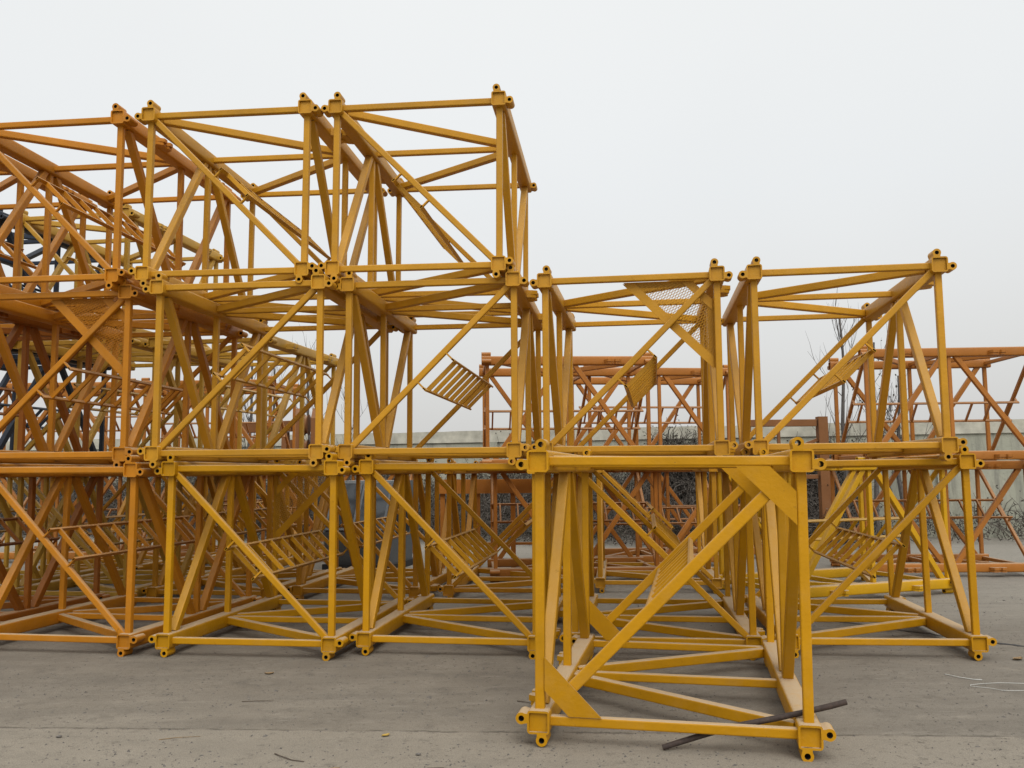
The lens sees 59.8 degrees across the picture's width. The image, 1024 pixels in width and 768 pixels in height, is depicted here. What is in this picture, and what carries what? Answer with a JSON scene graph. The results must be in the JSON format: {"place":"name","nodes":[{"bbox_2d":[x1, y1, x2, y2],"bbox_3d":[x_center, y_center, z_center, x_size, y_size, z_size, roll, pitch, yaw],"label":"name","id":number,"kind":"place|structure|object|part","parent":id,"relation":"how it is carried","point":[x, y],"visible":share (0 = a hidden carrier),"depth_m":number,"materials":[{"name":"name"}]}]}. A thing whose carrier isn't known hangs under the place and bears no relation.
{"place":"outdoors","nodes":[
{"label":"outdoors","id":0,"kind":"place"},
{"bbox_2d":[224,408,314,536],"bbox_3d":[-5.539,2.267,21.486,2.691,3.360,1.119,0,-6,0],"label":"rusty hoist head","id":1,"kind":"object","parent":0,"point":[309,424],"visible":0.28,"depth_m":21.46},
{"bbox_2d":[322,480,412,569],"bbox_3d":[-2.683,2.632,16.753,1.325,1.620,1.622,-2,-6,12],"label":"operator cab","id":2,"kind":"object","parent":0,"point":[382,506],"visible":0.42,"depth_m":16.20,"materials":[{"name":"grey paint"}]},
{"bbox_3d":[-3.076,2.235,16.294,0.560,0.869,0.488,-2,-6,12],"label":"window","id":3,"kind":"part","parent":2,"relation":"part of","materials":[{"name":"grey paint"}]},
{"bbox_3d":[-2.509,2.218,16.174,0.560,0.869,0.488,-2,-6,12],"label":"window","id":4,"kind":"part","parent":2,"relation":"part of","materials":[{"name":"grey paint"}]},
{"bbox_3d":[-2.053,2.386,16.757,0.020,0.800,0.700,-2,-6,12],"label":"side window","id":5,"kind":"part","parent":2,"relation":"part of","materials":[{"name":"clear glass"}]},
{"bbox_2d":[0,529,1023,767],"bbox_3d":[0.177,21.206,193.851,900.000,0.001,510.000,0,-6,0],"label":"ground","id":6,"kind":"structure","parent":0,"point":[914,733],"depth_m":6.86,"materials":[{"name":"concrete"}]},
{"bbox_2d":[0,477,101,586],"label":"mast section","id":7,"kind":"object","parent":6,"relation":"on","point":[6,511],"visible":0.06,"depth_m":13.81,"materials":[{"name":"paint"}]},
{"bbox_2d":[0,348,111,451],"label":"mast section","id":8,"kind":"object","parent":7,"relation":"on","point":[8,433],"visible":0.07,"depth_m":14.50,"materials":[{"name":"blue paint"}]},
{"bbox_2d":[0,210,111,366],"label":"mast section","id":9,"kind":"object","parent":8,"relation":"on","point":[30,237],"visible":0.11,"depth_m":14.00,"materials":[{"name":"blue paint"}]},
{"bbox_2d":[0,476,110,621],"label":"mast section","id":10,"kind":"object","parent":6,"relation":"on","point":[27,603],"visible":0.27,"depth_m":10.77,"materials":[{"name":"orange paint"}]},
{"bbox_2d":[0,311,103,451],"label":"mast section","id":11,"kind":"object","parent":10,"relation":"on","point":[37,333],"visible":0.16,"depth_m":11.06,"materials":[{"name":"orange paint"}]},
{"bbox_2d":[0,153,97,327],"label":"mast section","id":12,"kind":"object","parent":11,"relation":"on","point":[29,174],"visible":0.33,"depth_m":11.23,"materials":[{"name":"orange paint"}]},
{"bbox_2d":[0,477,154,559],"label":"mast section","id":13,"kind":"object","parent":6,"relation":"on","point":[108,485],"visible":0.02,"depth_m":18.25,"materials":[{"name":"pink paint"}]},
{"bbox_2d":[2,378,168,451],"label":"mast section","id":14,"kind":"object","parent":13,"relation":"on","point":[41,418],"visible":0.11,"depth_m":18.52,"materials":[{"name":"pink paint"}]},
{"bbox_2d":[13,476,224,596],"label":"mast section","id":15,"kind":"object","parent":6,"relation":"on","point":[145,580],"visible":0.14,"depth_m":13.03,"materials":[{"name":"orange paint"}]},
{"bbox_2d":[13,335,225,462],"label":"mast section","id":16,"kind":"object","parent":15,"relation":"on","point":[80,356],"visible":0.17,"depth_m":13.48,"materials":[{"name":"yellow paint"}]},
{"bbox_2d":[7,204,223,356],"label":"mast section","id":17,"kind":"object","parent":16,"relation":"on","point":[33,225],"visible":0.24,"depth_m":13.33,"materials":[{"name":"yellow paint"}]},
{"bbox_2d":[38,476,216,574],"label":"mast section","id":18,"kind":"object","parent":6,"relation":"on","point":[142,563],"visible":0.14,"depth_m":15.99,"materials":[{"name":"orange paint"}]},
{"bbox_2d":[0,455,261,656],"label":"mast section","id":19,"kind":"object","parent":6,"relation":"on","point":[121,605],"visible":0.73,"depth_m":9.66,"materials":[{"name":"orange paint"}]},
{"bbox_2d":[0,278,247,466],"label":"mast section","id":20,"kind":"object","parent":19,"relation":"on","point":[195,325],"visible":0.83,"depth_m":9.87,"materials":[{"name":"orange paint"}]},
{"bbox_2d":[0,103,240,327],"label":"mast section","id":21,"kind":"object","parent":20,"relation":"on","point":[131,130],"visible":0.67,"depth_m":10.03,"materials":[{"name":"orange paint"}]},
{"bbox_2d":[137,475,289,558],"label":"mast section","id":22,"kind":"object","parent":6,"relation":"on","point":[184,548],"visible":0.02,"depth_m":18.06,"materials":[{"name":"pink paint"}]},
{"bbox_2d":[138,376,299,448],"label":"mast section","id":23,"kind":"object","parent":22,"relation":"on","point":[246,436],"visible":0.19,"depth_m":18.78,"materials":[{"name":"pink paint"}]},
{"bbox_2d":[158,475,323,569],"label":"mast section","id":24,"kind":"object","parent":6,"relation":"on","point":[259,482],"visible":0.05,"depth_m":16.24,"materials":[{"name":"orange paint"}]},
{"bbox_2d":[141,460,345,597],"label":"mast section","id":25,"kind":"object","parent":6,"relation":"on","point":[156,588],"visible":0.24,"depth_m":12.87,"materials":[{"name":"orange paint"}]},
{"bbox_2d":[143,336,338,464],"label":"mast section","id":26,"kind":"object","parent":25,"relation":"on","point":[306,356],"visible":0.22,"depth_m":13.52,"materials":[{"name":"yellow paint"}]},
{"bbox_2d":[242,362,256,536],"bbox_3d":[-7.614,1.315,25.342,1.210,6.051,1.206,4,-8,-40],"label":"bare tree","id":27,"kind":"object","parent":6,"relation":"on","point":[250,419],"visible":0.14,"depth_m":25.47,"materials":[{"name":"brown plant"}]},
{"bbox_2d":[253,366,297,487],"bbox_3d":[-7.079,1.495,25.872,1.404,5.784,1.399,0,-6,0],"label":"bare tree","id":28,"kind":"object","parent":6,"relation":"on","point":[274,371],"visible":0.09,"depth_m":25.84,"materials":[{"name":"brown plant"}]},
{"bbox_2d":[148,452,414,660],"bbox_3d":[-2.345,1.778,9.921,1.983,1.952,2.802,-1,-6,8],"label":"mast section","id":29,"kind":"object","parent":6,"relation":"on","point":[254,615],"visible":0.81,"depth_m":9.20,"materials":[{"name":"yellow paint"}]},
{"bbox_2d":[137,267,398,467],"bbox_3d":[-2.554,-0.025,10.096,1.983,1.952,2.802,-1,-6,6],"label":"mast section","id":30,"kind":"object","parent":29,"relation":"on","point":[237,314],"visible":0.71,"depth_m":9.37,"materials":[{"name":"yellow paint"}]},
{"bbox_2d":[128,92,387,320],"bbox_3d":[-2.738,-1.819,10.337,1.983,1.952,2.802,-1,-6,6],"label":"mast section","id":31,"kind":"object","parent":30,"relation":"on","point":[170,126],"visible":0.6,"depth_m":9.56,"materials":[{"name":"yellow paint"}]},
{"bbox_2d":[274,753,303,761],"bbox_3d":[-1.378,2.296,5.470,0.274,0.010,0.029,-5,-7,36],"label":"twig","id":32,"kind":"object","parent":6,"relation":"on","point":[287,758],"visible":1,"depth_m":5.46,"materials":[{"name":"brown plant"}]},
{"bbox_2d":[291,322,344,536],"bbox_3d":[-5.726,1.224,25.087,1.476,6.148,1.540,3,-7,-35],"label":"bare tree","id":33,"kind":"object","parent":6,"relation":"on","point":[307,412],"visible":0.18,"depth_m":25.14,"materials":[{"name":"brown plant"}]},
{"bbox_2d":[272,474,412,556],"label":"mast section","id":34,"kind":"object","parent":6,"relation":"on","point":[346,477],"visible":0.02,"depth_m":19.06,"materials":[{"name":"pink paint"}]},
{"bbox_2d":[335,386,367,480],"bbox_3d":[-4.810,1.983,25.909,0.942,4.791,1.947,-1,-6,9],"label":"bare tree","id":35,"kind":"object","parent":6,"relation":"on","point":[343,421],"visible":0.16,"depth_m":25.91,"materials":[{"name":"brown plant"}]},
{"bbox_2d":[286,460,458,598],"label":"mast section","id":36,"kind":"object","parent":6,"relation":"on","point":[301,588],"visible":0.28,"depth_m":12.99,"materials":[{"name":"orange paint"}]},
{"bbox_2d":[0,420,884,547],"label":"dead brambles","id":37,"kind":"object","parent":6,"relation":"on","point":[485,507],"visible":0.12,"depth_m":23.44,"materials":[{"name":"brown plant"}]},
{"bbox_2d":[349,455,562,658],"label":"mast section","id":38,"kind":"object","parent":6,"relation":"on","point":[419,610],"visible":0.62,"depth_m":9.31,"materials":[{"name":"yellow paint"}]},
{"bbox_2d":[334,265,541,466],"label":"mast section","id":39,"kind":"object","parent":38,"relation":"on","point":[526,373],"visible":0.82,"depth_m":9.42,"materials":[{"name":"yellow paint"}]},
{"bbox_2d":[318,84,536,317],"bbox_3d":[-0.814,-1.851,10.180,1.983,1.952,2.802,-1,-6,7],"label":"mast section","id":40,"kind":"object","parent":39,"relation":"on","point":[378,170],"visible":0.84,"depth_m":9.53,"materials":[{"name":"yellow paint"}]},
{"bbox_2d":[439,479,531,568],"bbox_3d":[-0.428,2.576,16.425,1.900,1.630,0.200,0,-6,0],"label":"girder frame","id":41,"kind":"object","parent":6,"relation":"on","point":[520,485],"visible":0.27,"depth_m":16.39,"materials":[{"name":"pink paint"}]},
{"bbox_2d":[438,459,562,597],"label":"mast section","id":42,"kind":"object","parent":6,"relation":"on","point":[450,588],"visible":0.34,"depth_m":12.80,"materials":[{"name":"orange paint"}]},
{"bbox_2d":[1,419,1023,537],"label":"boundary wall","id":43,"kind":"structure","parent":6,"relation":"on","point":[973,434],"depth_m":23.71,"materials":[{"name":"paint"}]},
{"bbox_2d":[1,600,1023,767],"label":"grit","id":44,"kind":"object","parent":6,"relation":"on","point":[265,735],"visible":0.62,"depth_m":6.39,"materials":[{"name":"grey gravel"}]},
{"bbox_2d":[487,470,661,581],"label":"mast section","id":45,"kind":"object","parent":6,"relation":"on","point":[496,561],"visible":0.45,"depth_m":14.52,"materials":[{"name":"orange paint"}]},
{"bbox_2d":[479,352,654,472],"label":"mast section","id":46,"kind":"object","parent":45,"relation":"on","point":[599,366],"visible":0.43,"depth_m":14.57,"materials":[{"name":"orange paint"}]},
{"bbox_2d":[594,469,724,593],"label":"mast section","id":47,"kind":"object","parent":6,"relation":"on","point":[704,509],"visible":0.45,"depth_m":13.22,"materials":[{"name":"yellow paint"}]},
{"bbox_2d":[593,470,730,561],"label":"mast section","id":48,"kind":"object","parent":6,"relation":"on","point":[646,553],"visible":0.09,"depth_m":17.20,"materials":[{"name":"pink paint"}]},
{"bbox_2d":[573,365,729,445],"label":"mast section","id":49,"kind":"object","parent":48,"relation":"on","point":[671,377],"visible":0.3,"depth_m":17.00,"materials":[{"name":"orange paint"}]},
{"bbox_2d":[559,448,766,660],"bbox_3d":[1.633,1.732,9.793,1.983,1.952,2.802,-1,-6,8],"label":"mast section","id":50,"kind":"object","parent":6,"relation":"on","point":[733,612],"visible":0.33,"depth_m":9.23,"materials":[{"name":"yellow paint"}]},
{"bbox_2d":[529,258,737,455],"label":"mast section","id":51,"kind":"object","parent":50,"relation":"on","point":[709,293],"visible":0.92,"depth_m":8.76,"materials":[{"name":"yellow paint"}]},
{"bbox_2d":[516,437,835,761],"bbox_3d":[1.238,1.450,6.956,1.983,1.952,2.802,-1,-6,11],"label":"mast section","id":52,"kind":"object","parent":6,"relation":"on","point":[762,483],"visible":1,"depth_m":6.02,"materials":[{"name":"yellow paint"}]},
{"bbox_2d":[661,426,716,525],"bbox_3d":[4.925,2.659,24.595,2.412,2.986,1.904,-2,-6,14],"label":"wall top bush","id":53,"kind":"object","parent":6,"relation":"on","point":[691,473],"visible":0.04,"depth_m":24.42,"materials":[{"name":"brown plant"}]},
{"bbox_2d":[650,472,761,554],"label":"mast section","id":54,"kind":"object","parent":6,"relation":"on","point":[665,480],"visible":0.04,"depth_m":18.51,"materials":[{"name":"orange paint"}]},
{"bbox_2d":[630,415,864,533],"bbox_3d":[6.369,2.463,24.161,6.765,3.292,2.142,-2,-6,14],"label":"dead ivy","id":55,"kind":"object","parent":6,"relation":"on","point":[677,442],"visible":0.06,"depth_m":24.50,"materials":[{"name":"brown plant"}]},
{"bbox_2d":[662,699,847,749],"bbox_3d":[1.511,2.126,5.567,1.147,0.320,0.071,-1,-6,4],"label":"steel bar","id":56,"kind":"object","parent":6,"relation":"on","point":[765,720],"visible":0.81,"depth_m":5.54,"materials":[{"name":"brown metal"}]},
{"bbox_2d":[750,416,832,544],"bbox_3d":[6.354,2.247,20.473,1.870,2.980,0.220,0,-6,0],"label":"steel gantry","id":57,"kind":"object","parent":6,"relation":"on","point":[820,423],"visible":0.32,"depth_m":20.48,"materials":[{"name":"metal"}]},
{"bbox_2d":[716,457,953,598],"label":"mast section","id":58,"kind":"object","parent":6,"relation":"on","point":[826,586],"visible":0.27,"depth_m":12.44,"materials":[{"name":"yellow paint"}]},
{"bbox_2d":[805,292,892,541],"bbox_3d":[8.062,0.644,21.404,1.778,6.335,2.100,0,-6,0],"label":"bare tree","id":59,"kind":"object","parent":6,"relation":"on","point":[843,400],"visible":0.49,"depth_m":21.62,"materials":[{"name":"brown plant"}]},
{"bbox_2d":[840,324,898,540],"bbox_3d":[8.875,1.055,21.743,1.573,5.579,1.697,0,-6,0],"label":"bare tree","id":60,"kind":"object","parent":6,"relation":"on","point":[876,494],"visible":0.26,"depth_m":21.71,"materials":[{"name":"brown plant"}]},
{"bbox_2d":[745,446,996,660],"bbox_3d":[3.618,1.702,9.667,1.983,1.952,2.802,-2,-6,7],"label":"mast section","id":61,"kind":"object","parent":6,"relation":"on","point":[900,612],"visible":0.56,"depth_m":8.99,"materials":[{"name":"yellow paint"}]},
{"bbox_2d":[721,249,967,460],"bbox_3d":[3.352,-0.123,9.610,1.983,1.952,2.802,-1,-6,9],"label":"mast section","id":62,"kind":"object","parent":61,"relation":"on","point":[891,304],"visible":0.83,"depth_m":8.98,"materials":[{"name":"yellow paint"}]},
{"bbox_2d":[852,374,932,506],"bbox_3d":[9.667,1.770,22.121,1.804,4.209,1.391,3,-7,-31],"label":"bare tree","id":63,"kind":"object","parent":6,"relation":"on","point":[898,478],"visible":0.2,"depth_m":22.14,"materials":[{"name":"brown plant"}]},
{"bbox_2d":[826,459,1023,572],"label":"mast section","id":64,"kind":"object","parent":6,"relation":"on","point":[984,564],"visible":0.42,"depth_m":15.01,"materials":[{"name":"orange paint"}]},
{"bbox_2d":[827,345,1023,460],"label":"mast section","id":65,"kind":"object","parent":64,"relation":"on","point":[965,359],"visible":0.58,"depth_m":14.66,"materials":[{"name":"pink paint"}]},
{"bbox_2d":[844,622,1021,645],"bbox_3d":[4.741,2.624,9.216,3.901,0.001,0.390,-6,-8,44],"label":"ground crack","id":66,"kind":"object","parent":6,"relation":"on","point":[939,635],"visible":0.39,"depth_m":9.46,"materials":[{"name":"grey concrete"}]},
{"bbox_2d":[853,485,1023,542],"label":"dry weeds","id":67,"kind":"object","parent":6,"relation":"on","point":[991,524],"visible":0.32,"depth_m":21.75,"materials":[{"name":"brown plant"}]},
{"bbox_2d":[945,674,981,679],"bbox_3d":[3.767,2.453,7.446,0.043,0.009,0.300,5,-8,-42],"label":"plastic string","id":68,"kind":"object","parent":6,"relation":"on","point":[963,677],"visible":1,"depth_m":7.42,"materials":[{"name":"white plastic"}]},
{"bbox_2d":[970,682,1023,690],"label":"plastic string","id":69,"kind":"object","parent":6,"relation":"on","point":[997,689],"visible":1,"depth_m":7.08,"materials":[{"name":"white plastic"}]},
{"bbox_2d":[0,0,1023,440],"label":"sky","id":70,"kind":"structure","parent":0,"point":[655,136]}
]}

